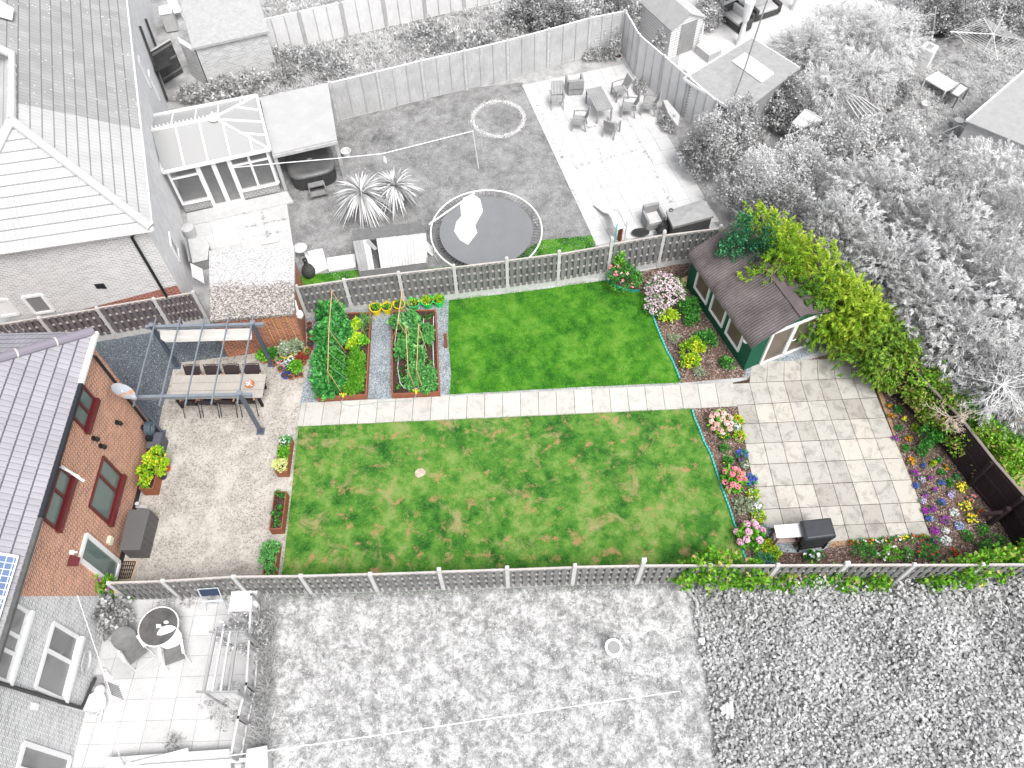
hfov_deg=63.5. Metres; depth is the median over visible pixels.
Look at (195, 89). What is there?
weed clump
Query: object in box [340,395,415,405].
garden hose
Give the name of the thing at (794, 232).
conifer
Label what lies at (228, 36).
brick outbuilding
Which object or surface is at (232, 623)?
flowering bush
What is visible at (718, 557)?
fence ivy
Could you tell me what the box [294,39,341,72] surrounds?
weed clump
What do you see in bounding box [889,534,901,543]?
edging flower
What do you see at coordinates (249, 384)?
plant bowl
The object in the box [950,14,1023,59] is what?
rotary dryer
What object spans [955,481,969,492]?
flower clump
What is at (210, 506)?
patio concrete
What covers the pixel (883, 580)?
fence ivy
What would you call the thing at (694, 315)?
leafy plant
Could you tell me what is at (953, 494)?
flower clump
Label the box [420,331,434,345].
potato plant
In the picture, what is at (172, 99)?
rough grass
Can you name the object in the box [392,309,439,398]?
raised bed
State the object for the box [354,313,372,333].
onion row
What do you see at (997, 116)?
flat roofed shed
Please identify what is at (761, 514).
flower clump
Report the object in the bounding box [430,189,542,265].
trampoline
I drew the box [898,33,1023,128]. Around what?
long grass
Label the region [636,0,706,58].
garden shed
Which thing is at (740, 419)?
flower clump
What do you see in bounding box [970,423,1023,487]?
bramble
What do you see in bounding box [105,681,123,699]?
peg hanger
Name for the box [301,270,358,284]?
lawn
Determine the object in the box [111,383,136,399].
satellite dish
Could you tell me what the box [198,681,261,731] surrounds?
flowering bush
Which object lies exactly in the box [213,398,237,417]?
dining chair
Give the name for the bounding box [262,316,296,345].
climbing cane
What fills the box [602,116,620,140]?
garden armchair
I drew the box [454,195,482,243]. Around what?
white sheet
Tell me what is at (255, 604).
ornament pot
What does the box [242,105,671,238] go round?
joint weeds
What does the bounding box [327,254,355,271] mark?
paving slab
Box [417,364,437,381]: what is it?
potato plant
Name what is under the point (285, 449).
herb plant
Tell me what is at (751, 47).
tall pole
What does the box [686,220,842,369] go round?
summerhouse
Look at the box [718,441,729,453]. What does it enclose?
leafy plant
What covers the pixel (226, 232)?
pale patio
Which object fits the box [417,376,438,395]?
potato plant
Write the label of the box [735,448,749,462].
flower clump
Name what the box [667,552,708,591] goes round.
fence ivy
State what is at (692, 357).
spotted shrub
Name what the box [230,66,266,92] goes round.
weed clump
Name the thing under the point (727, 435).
primrose
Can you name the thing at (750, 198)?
leafy shrub
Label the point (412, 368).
potato plant
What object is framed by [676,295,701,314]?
leafy plant
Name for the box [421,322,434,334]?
potato plant
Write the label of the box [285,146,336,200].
hot tub
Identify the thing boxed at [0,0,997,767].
ground
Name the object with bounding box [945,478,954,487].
green clump
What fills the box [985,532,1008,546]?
border plant
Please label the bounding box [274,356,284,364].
plant pot
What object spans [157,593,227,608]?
plants
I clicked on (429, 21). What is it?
weed clump
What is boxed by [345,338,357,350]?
lettuce
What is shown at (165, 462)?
plant pot
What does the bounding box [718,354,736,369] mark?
leafy plant
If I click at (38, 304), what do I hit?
window
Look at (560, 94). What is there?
slatted chair
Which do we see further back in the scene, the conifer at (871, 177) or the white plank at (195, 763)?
the conifer at (871, 177)
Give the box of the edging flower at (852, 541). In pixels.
[849,539,860,546]
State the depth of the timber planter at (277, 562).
25.01 m
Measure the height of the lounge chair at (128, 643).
0.845 m
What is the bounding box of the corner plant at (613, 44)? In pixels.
[608,26,621,54]
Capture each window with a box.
[0,604,34,685]
[15,741,71,767]
[21,293,54,314]
[34,621,85,702]
[43,465,77,532]
[74,385,100,434]
[88,456,126,526]
[138,55,151,87]
[148,69,160,100]
[168,231,180,261]
[693,272,710,304]
[708,294,726,327]
[724,317,743,351]
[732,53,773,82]
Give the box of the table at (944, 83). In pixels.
[921,72,957,98]
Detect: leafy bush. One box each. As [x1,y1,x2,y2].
[92,586,135,643]
[94,572,121,598]
[237,611,270,665]
[499,0,556,29]
[528,0,586,32]
[557,0,622,48]
[594,0,644,27]
[694,0,726,33]
[893,0,953,34]
[909,0,983,39]
[952,0,1020,31]
[979,0,1023,41]
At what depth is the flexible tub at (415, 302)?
30.16 m
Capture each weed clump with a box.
[161,732,186,752]
[173,81,210,105]
[199,72,247,100]
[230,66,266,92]
[265,58,301,82]
[271,43,313,74]
[271,44,281,62]
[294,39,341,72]
[315,54,354,79]
[394,21,449,51]
[416,14,450,37]
[425,31,474,55]
[459,24,505,48]
[487,11,532,37]
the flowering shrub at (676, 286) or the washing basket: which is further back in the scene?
the washing basket
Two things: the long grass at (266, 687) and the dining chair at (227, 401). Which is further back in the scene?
the dining chair at (227, 401)
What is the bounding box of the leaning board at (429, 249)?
[427,242,435,255]
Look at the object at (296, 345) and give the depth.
28.78 m
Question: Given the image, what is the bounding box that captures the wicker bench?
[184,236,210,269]
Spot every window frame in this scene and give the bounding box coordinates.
[167,168,209,205]
[230,152,278,192]
[268,151,279,182]
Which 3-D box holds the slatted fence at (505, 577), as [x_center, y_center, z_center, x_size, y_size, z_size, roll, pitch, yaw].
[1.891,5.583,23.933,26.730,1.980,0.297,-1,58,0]
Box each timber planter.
[139,460,161,494]
[262,542,281,579]
[269,491,289,534]
[274,436,293,476]
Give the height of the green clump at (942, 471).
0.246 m
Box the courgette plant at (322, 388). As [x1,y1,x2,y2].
[308,369,346,400]
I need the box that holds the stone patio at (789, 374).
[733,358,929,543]
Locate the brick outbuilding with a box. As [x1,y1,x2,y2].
[180,0,275,85]
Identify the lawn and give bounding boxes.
[263,585,717,767]
[278,409,744,595]
[283,83,602,275]
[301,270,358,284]
[429,235,597,270]
[448,280,679,393]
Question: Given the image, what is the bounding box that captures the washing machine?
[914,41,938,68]
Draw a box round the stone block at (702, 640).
[698,638,704,644]
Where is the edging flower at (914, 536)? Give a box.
[908,533,918,542]
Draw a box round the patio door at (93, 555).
[78,533,121,580]
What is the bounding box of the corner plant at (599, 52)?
[583,47,614,61]
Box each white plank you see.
[129,748,188,766]
[132,758,245,767]
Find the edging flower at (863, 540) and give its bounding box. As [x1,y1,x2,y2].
[857,537,866,546]
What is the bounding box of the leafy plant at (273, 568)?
[264,562,278,574]
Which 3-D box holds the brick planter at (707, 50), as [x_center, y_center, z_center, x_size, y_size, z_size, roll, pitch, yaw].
[8.938,-15.235,37.864,0.739,0.400,1.012,-29,62,-16]
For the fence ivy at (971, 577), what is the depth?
23.62 m
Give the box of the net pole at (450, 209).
[428,192,474,224]
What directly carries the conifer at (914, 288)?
on the soil at (724, 216)
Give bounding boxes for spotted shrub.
[678,335,706,354]
[678,352,701,368]
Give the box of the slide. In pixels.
[593,201,627,250]
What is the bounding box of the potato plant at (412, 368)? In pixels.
[405,360,424,374]
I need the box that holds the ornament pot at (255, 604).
[252,601,258,607]
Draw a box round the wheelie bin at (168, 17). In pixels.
[158,4,178,31]
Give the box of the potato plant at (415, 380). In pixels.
[402,371,418,390]
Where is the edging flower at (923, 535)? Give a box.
[919,532,928,540]
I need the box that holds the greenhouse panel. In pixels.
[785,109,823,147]
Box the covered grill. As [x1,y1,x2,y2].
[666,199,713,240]
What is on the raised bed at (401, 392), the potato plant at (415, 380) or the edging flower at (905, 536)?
the potato plant at (415, 380)
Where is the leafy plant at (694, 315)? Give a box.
[682,311,702,326]
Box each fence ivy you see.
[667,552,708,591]
[693,544,743,595]
[728,556,772,592]
[758,567,803,593]
[787,560,831,592]
[822,562,860,599]
[857,562,893,594]
[916,561,958,594]
[933,548,1002,589]
[959,542,1023,585]
[990,537,1023,576]
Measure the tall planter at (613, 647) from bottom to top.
0.640 m
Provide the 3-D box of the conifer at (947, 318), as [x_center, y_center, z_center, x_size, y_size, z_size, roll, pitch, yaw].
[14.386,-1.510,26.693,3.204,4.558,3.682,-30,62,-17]
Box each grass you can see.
[166,0,622,101]
[243,593,284,762]
[254,0,568,96]
[260,583,685,604]
[261,0,344,17]
[262,0,345,17]
[281,427,299,569]
[298,407,690,427]
[446,307,452,392]
[448,380,681,393]
[450,279,602,299]
[530,97,595,242]
[695,423,742,559]
[774,590,1023,764]
[794,0,1023,195]
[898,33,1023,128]
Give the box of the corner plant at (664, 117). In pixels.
[656,109,681,132]
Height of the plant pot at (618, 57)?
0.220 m
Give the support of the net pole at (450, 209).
on the trampoline
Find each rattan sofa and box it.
[709,0,739,25]
[722,0,755,33]
[752,0,782,20]
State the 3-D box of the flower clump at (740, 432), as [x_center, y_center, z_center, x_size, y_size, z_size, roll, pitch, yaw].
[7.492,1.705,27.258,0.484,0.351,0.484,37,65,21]
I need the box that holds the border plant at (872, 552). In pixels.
[850,541,878,561]
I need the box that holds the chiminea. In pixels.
[301,258,314,277]
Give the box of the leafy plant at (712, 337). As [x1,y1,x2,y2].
[690,328,718,349]
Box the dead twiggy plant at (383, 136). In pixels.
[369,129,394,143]
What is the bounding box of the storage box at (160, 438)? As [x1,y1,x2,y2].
[146,432,168,455]
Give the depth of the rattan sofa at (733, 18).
38.74 m
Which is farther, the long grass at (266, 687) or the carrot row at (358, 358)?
the carrot row at (358, 358)
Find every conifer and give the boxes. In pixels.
[723,199,788,246]
[736,236,810,286]
[750,210,829,275]
[789,182,894,287]
[794,271,838,347]
[795,236,857,335]
[805,266,871,353]
[813,146,933,249]
[822,282,896,363]
[827,296,913,385]
[830,221,947,324]
[852,323,929,394]
[855,131,988,236]
[868,180,1001,307]
[869,259,987,364]
[888,294,1023,400]
[903,221,1023,356]
[922,135,1023,244]
[924,263,1023,392]
[932,339,1023,436]
[948,174,1023,276]
[960,342,1023,444]
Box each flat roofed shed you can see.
[680,37,799,146]
[951,70,1023,183]
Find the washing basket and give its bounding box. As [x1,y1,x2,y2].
[340,147,350,156]
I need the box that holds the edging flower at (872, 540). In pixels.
[865,537,875,545]
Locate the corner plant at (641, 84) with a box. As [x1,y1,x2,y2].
[632,77,647,95]
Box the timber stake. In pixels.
[930,6,936,41]
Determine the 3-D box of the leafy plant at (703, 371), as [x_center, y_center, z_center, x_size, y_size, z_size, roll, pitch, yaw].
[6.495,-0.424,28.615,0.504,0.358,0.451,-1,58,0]
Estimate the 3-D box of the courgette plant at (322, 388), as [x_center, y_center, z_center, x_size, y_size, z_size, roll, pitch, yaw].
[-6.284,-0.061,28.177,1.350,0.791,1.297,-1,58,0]
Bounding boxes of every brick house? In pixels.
[0,0,193,331]
[0,327,155,615]
[0,517,110,767]
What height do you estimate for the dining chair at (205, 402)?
1.006 m
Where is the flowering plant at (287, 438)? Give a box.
[278,434,291,447]
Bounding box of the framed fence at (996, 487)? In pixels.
[891,370,1023,547]
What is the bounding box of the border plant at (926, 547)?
[917,542,940,561]
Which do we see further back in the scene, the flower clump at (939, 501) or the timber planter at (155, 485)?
the timber planter at (155, 485)
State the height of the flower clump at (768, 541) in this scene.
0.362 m
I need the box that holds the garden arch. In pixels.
[195,631,262,706]
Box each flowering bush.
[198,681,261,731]
[212,612,271,654]
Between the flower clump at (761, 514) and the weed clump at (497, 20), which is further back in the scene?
the weed clump at (497, 20)
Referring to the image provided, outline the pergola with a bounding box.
[130,315,274,435]
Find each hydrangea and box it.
[707,408,735,434]
[719,464,748,494]
[733,519,767,552]
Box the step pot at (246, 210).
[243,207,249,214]
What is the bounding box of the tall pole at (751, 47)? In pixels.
[734,0,767,95]
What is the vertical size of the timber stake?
2.248 m
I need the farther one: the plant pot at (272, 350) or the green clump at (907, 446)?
the plant pot at (272, 350)
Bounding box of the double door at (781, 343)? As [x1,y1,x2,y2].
[759,314,821,364]
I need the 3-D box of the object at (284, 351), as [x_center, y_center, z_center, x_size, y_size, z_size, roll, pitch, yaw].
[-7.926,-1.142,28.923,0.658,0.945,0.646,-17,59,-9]
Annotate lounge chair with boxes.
[111,626,154,670]
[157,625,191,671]
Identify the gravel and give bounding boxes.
[95,323,226,431]
[300,299,450,402]
[745,338,838,376]
[768,532,830,552]
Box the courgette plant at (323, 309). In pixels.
[313,297,345,322]
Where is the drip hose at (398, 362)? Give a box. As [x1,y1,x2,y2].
[397,318,423,389]
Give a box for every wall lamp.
[91,436,99,441]
[98,443,106,449]
[115,420,122,425]
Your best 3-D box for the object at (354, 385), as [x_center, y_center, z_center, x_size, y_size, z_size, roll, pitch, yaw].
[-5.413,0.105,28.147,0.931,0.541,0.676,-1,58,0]
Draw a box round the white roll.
[261,236,278,244]
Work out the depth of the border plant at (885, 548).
24.89 m
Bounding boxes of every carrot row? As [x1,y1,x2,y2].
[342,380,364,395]
[345,344,366,392]
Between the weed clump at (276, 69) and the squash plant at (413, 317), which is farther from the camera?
the weed clump at (276, 69)
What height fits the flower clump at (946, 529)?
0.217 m
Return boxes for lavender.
[732,495,753,514]
[753,550,774,563]
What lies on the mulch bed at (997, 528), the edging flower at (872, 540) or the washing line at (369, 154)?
the edging flower at (872, 540)
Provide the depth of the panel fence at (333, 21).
38.47 m
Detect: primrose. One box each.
[717,429,730,441]
[722,455,734,466]
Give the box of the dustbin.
[181,223,196,238]
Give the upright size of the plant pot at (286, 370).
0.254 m
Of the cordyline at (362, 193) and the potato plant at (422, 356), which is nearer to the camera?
the potato plant at (422, 356)
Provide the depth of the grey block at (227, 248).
31.96 m
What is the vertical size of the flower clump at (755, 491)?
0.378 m
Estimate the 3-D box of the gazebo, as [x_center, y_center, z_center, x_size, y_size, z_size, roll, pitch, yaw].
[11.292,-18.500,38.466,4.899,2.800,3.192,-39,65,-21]
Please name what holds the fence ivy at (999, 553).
attached to the slatted fence at (505, 577)
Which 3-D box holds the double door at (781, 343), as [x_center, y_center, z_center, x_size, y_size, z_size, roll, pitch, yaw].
[9.488,-1.510,28.308,1.814,1.920,0.806,-1,58,0]
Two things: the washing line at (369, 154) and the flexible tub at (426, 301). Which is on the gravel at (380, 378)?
the flexible tub at (426, 301)
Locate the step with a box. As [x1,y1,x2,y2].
[186,191,293,224]
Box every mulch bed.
[609,263,745,382]
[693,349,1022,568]
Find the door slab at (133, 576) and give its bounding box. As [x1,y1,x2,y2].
[119,560,138,580]
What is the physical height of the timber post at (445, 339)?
0.854 m
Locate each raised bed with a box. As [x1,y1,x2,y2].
[317,312,371,401]
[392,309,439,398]
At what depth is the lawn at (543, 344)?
29.56 m
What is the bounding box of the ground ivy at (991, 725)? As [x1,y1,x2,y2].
[688,560,1023,767]
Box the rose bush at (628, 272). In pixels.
[605,259,643,294]
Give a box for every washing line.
[77,595,124,765]
[226,691,680,756]
[229,131,478,168]
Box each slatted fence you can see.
[0,290,209,341]
[106,560,1023,599]
[295,224,722,317]
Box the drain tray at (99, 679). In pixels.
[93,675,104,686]
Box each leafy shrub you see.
[135,458,155,481]
[136,474,152,488]
[141,444,167,464]
[674,113,729,181]
[690,91,770,169]
[702,165,733,209]
[714,208,759,262]
[722,143,791,205]
[723,180,784,224]
[743,210,781,262]
[752,170,827,237]
[754,121,838,203]
[762,71,823,132]
[795,107,866,175]
[853,104,931,160]
[864,72,916,109]
[913,443,933,457]
[917,422,936,445]
[927,428,945,445]
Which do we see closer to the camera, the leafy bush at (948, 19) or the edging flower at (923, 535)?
the edging flower at (923, 535)
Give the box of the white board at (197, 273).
[190,263,204,283]
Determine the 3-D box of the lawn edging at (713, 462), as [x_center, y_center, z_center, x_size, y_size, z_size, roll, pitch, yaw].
[6.618,3.060,26.562,0.157,0.100,5.343,-10,58,-5]
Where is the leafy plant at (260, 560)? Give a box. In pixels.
[258,552,276,571]
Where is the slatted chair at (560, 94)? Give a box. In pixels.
[549,80,564,110]
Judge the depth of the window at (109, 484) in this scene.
24.48 m
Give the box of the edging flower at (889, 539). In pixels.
[883,535,892,542]
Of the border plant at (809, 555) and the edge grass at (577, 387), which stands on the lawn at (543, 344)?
the edge grass at (577, 387)
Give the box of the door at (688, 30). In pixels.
[677,19,697,54]
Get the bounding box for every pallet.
[720,701,733,719]
[832,92,881,133]
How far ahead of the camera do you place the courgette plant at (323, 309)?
29.51 m
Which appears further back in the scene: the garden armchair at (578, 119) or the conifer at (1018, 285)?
the garden armchair at (578, 119)
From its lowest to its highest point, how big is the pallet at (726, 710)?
0.040 m
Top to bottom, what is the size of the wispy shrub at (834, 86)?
2.597 m
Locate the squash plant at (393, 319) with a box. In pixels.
[386,311,402,329]
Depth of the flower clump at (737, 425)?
27.38 m
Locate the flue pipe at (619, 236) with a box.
[617,228,622,241]
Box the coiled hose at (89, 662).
[81,650,91,672]
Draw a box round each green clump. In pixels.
[894,404,903,414]
[894,424,902,432]
[901,444,909,453]
[910,423,919,432]
[929,460,937,466]
[935,456,942,462]
[937,468,945,476]
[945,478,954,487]
[953,473,961,480]
[959,528,976,543]
[976,522,990,535]
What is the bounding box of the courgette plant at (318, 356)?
[308,338,336,377]
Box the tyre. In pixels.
[934,28,945,37]
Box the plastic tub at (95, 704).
[83,692,105,715]
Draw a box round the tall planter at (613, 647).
[605,638,622,658]
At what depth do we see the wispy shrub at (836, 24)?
35.85 m
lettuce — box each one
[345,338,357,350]
[349,331,361,343]
[350,316,363,328]
[350,324,357,331]
[357,332,369,345]
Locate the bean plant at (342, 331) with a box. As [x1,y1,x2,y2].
[326,308,353,347]
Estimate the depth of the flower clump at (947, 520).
25.64 m
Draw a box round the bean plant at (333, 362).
[323,347,347,379]
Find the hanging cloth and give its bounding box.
[102,667,112,680]
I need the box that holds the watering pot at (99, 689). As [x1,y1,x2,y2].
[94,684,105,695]
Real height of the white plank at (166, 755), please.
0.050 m
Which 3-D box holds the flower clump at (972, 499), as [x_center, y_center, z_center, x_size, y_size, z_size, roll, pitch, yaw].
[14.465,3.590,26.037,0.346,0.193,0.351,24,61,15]
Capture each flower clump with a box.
[729,422,740,431]
[732,428,747,443]
[733,413,745,427]
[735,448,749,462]
[737,453,748,463]
[739,459,751,468]
[744,472,757,487]
[745,487,760,501]
[749,508,766,524]
[750,499,763,511]
[757,523,770,537]
[760,538,773,552]
[762,551,776,563]
[891,435,899,440]
[904,435,913,441]
[907,456,916,464]
[910,469,919,477]
[912,482,919,488]
[918,476,925,482]
[918,497,926,503]
[921,491,929,497]
[921,507,930,514]
[928,505,936,511]
[929,526,940,535]
[937,479,945,486]
[937,498,945,505]
[939,516,950,524]
[940,527,949,533]
[940,535,952,547]
[947,490,956,498]
[949,508,958,516]
[950,547,960,556]
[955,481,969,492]
[955,521,964,529]
[958,501,972,511]
[964,513,979,523]
[966,493,977,503]
[975,507,985,515]
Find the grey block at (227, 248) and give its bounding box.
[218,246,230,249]
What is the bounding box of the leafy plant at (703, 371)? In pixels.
[693,365,706,377]
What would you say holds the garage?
on the ground at (186, 76)
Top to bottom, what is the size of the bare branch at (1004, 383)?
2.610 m
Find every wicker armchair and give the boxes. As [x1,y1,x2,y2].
[565,73,583,95]
[641,202,665,230]
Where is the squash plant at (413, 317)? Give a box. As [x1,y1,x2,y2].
[399,308,422,332]
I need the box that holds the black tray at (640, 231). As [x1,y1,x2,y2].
[632,228,648,235]
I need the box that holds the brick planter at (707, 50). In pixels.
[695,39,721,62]
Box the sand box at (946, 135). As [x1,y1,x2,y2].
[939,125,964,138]
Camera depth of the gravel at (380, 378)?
29.29 m
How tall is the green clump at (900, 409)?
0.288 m
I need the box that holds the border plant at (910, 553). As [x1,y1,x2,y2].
[901,546,916,562]
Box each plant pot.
[154,466,166,479]
[155,456,170,471]
[255,348,268,363]
[267,345,279,360]
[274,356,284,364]
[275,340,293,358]
[277,365,283,372]
[281,372,287,379]
[284,354,294,364]
[284,365,291,373]
[287,358,303,374]
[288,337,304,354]
[293,350,307,365]
[306,321,311,327]
[614,53,621,60]
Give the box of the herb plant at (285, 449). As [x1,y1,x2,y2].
[276,445,289,459]
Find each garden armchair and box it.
[571,106,590,131]
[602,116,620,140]
[610,73,632,102]
[620,92,640,118]
[640,91,661,116]
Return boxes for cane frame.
[327,290,348,392]
[391,289,414,342]
[405,325,415,388]
[416,324,425,386]
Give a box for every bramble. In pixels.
[878,344,932,394]
[896,360,958,423]
[917,389,983,444]
[944,410,1010,458]
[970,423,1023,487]
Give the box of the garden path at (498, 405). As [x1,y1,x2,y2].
[297,382,736,426]
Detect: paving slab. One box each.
[304,249,327,273]
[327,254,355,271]
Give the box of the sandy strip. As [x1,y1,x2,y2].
[829,374,930,546]
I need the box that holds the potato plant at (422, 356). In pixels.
[405,344,426,364]
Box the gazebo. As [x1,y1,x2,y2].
[735,0,799,45]
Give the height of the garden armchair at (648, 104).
0.996 m
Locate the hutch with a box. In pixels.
[352,221,428,276]
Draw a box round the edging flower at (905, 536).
[899,534,911,542]
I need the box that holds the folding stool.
[197,587,227,610]
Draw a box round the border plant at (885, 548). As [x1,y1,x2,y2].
[876,543,905,562]
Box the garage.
[209,246,305,356]
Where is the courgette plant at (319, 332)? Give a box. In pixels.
[309,314,335,344]
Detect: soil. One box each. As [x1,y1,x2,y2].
[676,79,1023,461]
[693,577,1023,767]
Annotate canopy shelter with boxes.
[260,83,345,190]
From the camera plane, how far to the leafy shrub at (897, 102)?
35.28 m
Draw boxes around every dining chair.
[175,399,200,418]
[182,364,201,374]
[194,399,219,417]
[203,364,221,374]
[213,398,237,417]
[222,363,240,374]
[234,398,258,416]
[242,363,266,394]
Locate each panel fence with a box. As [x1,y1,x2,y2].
[259,9,625,128]
[265,0,501,50]
[620,10,718,127]
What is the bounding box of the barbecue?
[796,518,835,551]
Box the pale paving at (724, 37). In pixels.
[678,0,841,74]
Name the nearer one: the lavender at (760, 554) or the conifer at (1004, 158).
the lavender at (760, 554)
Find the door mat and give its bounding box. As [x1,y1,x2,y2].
[119,561,135,578]
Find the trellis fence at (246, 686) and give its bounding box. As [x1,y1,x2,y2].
[229,593,261,763]
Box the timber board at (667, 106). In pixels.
[661,100,679,135]
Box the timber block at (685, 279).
[681,276,687,285]
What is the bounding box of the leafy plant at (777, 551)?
[766,545,782,561]
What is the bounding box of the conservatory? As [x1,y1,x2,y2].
[151,94,280,212]
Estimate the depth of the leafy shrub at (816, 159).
31.33 m
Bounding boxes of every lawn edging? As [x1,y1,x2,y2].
[605,277,638,291]
[646,295,680,379]
[691,409,745,557]
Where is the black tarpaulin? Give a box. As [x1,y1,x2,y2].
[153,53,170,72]
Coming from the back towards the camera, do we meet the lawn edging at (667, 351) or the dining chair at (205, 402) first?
the lawn edging at (667, 351)
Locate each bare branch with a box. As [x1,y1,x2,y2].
[922,396,976,433]
[955,343,1023,424]
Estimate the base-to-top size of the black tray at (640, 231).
0.070 m
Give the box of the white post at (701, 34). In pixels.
[699,24,704,43]
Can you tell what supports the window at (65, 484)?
in the brick house at (69, 481)
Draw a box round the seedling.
[271,516,280,526]
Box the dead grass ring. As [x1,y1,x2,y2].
[470,99,527,138]
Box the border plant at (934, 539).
[928,537,940,547]
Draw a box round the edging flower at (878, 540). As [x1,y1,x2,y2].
[873,536,884,545]
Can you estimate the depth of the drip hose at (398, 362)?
28.71 m
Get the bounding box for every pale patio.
[71,595,262,767]
[193,204,292,250]
[522,64,718,245]
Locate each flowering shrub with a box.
[643,271,686,308]
[643,298,668,316]
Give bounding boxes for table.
[138,606,182,646]
[169,374,266,407]
[228,590,259,615]
[294,243,308,260]
[585,86,612,123]
[769,523,801,546]
[921,72,957,98]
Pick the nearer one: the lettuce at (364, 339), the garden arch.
the garden arch
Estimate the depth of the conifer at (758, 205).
28.76 m
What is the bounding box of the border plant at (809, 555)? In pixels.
[802,548,825,563]
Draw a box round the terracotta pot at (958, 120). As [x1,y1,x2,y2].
[952,117,963,128]
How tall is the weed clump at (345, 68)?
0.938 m
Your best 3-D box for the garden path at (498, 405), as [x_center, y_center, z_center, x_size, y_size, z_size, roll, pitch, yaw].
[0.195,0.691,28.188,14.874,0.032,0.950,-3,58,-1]
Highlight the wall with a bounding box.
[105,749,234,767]
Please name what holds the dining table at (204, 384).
on the patio concrete at (210, 506)
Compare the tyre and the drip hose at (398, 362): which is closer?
the drip hose at (398, 362)
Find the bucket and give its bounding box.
[920,100,930,109]
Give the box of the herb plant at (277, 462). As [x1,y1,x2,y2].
[271,458,287,472]
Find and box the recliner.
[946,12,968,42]
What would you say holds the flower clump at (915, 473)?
on the mulch bed at (997, 528)
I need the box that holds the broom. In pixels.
[56,703,103,722]
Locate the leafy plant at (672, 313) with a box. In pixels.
[657,307,680,322]
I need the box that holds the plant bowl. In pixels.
[244,380,253,387]
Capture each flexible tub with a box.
[369,302,380,315]
[381,301,391,314]
[392,299,404,310]
[407,297,419,309]
[420,295,433,308]
[432,293,444,307]
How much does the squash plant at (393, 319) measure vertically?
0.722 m
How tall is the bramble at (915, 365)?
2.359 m
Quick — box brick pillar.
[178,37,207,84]
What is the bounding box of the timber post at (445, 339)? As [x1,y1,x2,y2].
[443,333,447,347]
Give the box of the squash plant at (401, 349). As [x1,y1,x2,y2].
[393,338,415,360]
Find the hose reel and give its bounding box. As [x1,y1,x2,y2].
[140,421,154,441]
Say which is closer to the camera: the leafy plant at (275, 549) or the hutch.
the leafy plant at (275, 549)
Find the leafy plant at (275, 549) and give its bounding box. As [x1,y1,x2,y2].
[259,537,280,559]
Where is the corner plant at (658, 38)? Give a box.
[652,27,667,51]
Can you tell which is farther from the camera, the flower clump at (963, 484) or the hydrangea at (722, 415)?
the hydrangea at (722, 415)
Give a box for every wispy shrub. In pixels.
[765,9,844,86]
[782,58,860,125]
[790,0,897,81]
[811,42,910,117]
[831,0,935,81]
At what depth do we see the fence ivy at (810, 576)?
23.95 m
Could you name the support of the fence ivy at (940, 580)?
attached to the slatted fence at (505, 577)
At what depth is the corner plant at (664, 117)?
35.12 m
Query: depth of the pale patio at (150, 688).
23.24 m
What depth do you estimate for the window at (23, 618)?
19.87 m
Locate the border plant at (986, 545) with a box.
[977,539,992,551]
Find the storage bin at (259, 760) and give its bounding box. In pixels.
[245,746,271,767]
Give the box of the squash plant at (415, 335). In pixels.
[395,325,424,345]
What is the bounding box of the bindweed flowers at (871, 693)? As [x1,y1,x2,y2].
[721,568,1023,765]
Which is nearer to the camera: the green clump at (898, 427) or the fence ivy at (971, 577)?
the fence ivy at (971, 577)
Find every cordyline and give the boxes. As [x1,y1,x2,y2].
[331,172,392,228]
[372,167,423,217]
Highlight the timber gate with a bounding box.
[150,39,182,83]
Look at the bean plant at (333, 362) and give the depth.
28.29 m
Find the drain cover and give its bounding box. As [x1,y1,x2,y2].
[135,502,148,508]
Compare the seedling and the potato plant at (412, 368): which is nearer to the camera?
the seedling
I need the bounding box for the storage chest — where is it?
[119,509,158,557]
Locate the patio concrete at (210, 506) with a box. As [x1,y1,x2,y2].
[124,342,309,595]
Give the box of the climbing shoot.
[611,250,624,270]
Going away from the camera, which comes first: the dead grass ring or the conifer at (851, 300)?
the conifer at (851, 300)
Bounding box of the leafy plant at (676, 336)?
[667,331,680,342]
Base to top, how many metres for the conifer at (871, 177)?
3.904 m
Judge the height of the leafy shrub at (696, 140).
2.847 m
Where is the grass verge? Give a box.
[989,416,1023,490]
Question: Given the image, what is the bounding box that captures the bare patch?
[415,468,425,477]
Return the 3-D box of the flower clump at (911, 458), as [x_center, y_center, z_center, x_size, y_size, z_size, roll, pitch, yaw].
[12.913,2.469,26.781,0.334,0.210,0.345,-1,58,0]
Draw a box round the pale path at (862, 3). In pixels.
[761,0,872,52]

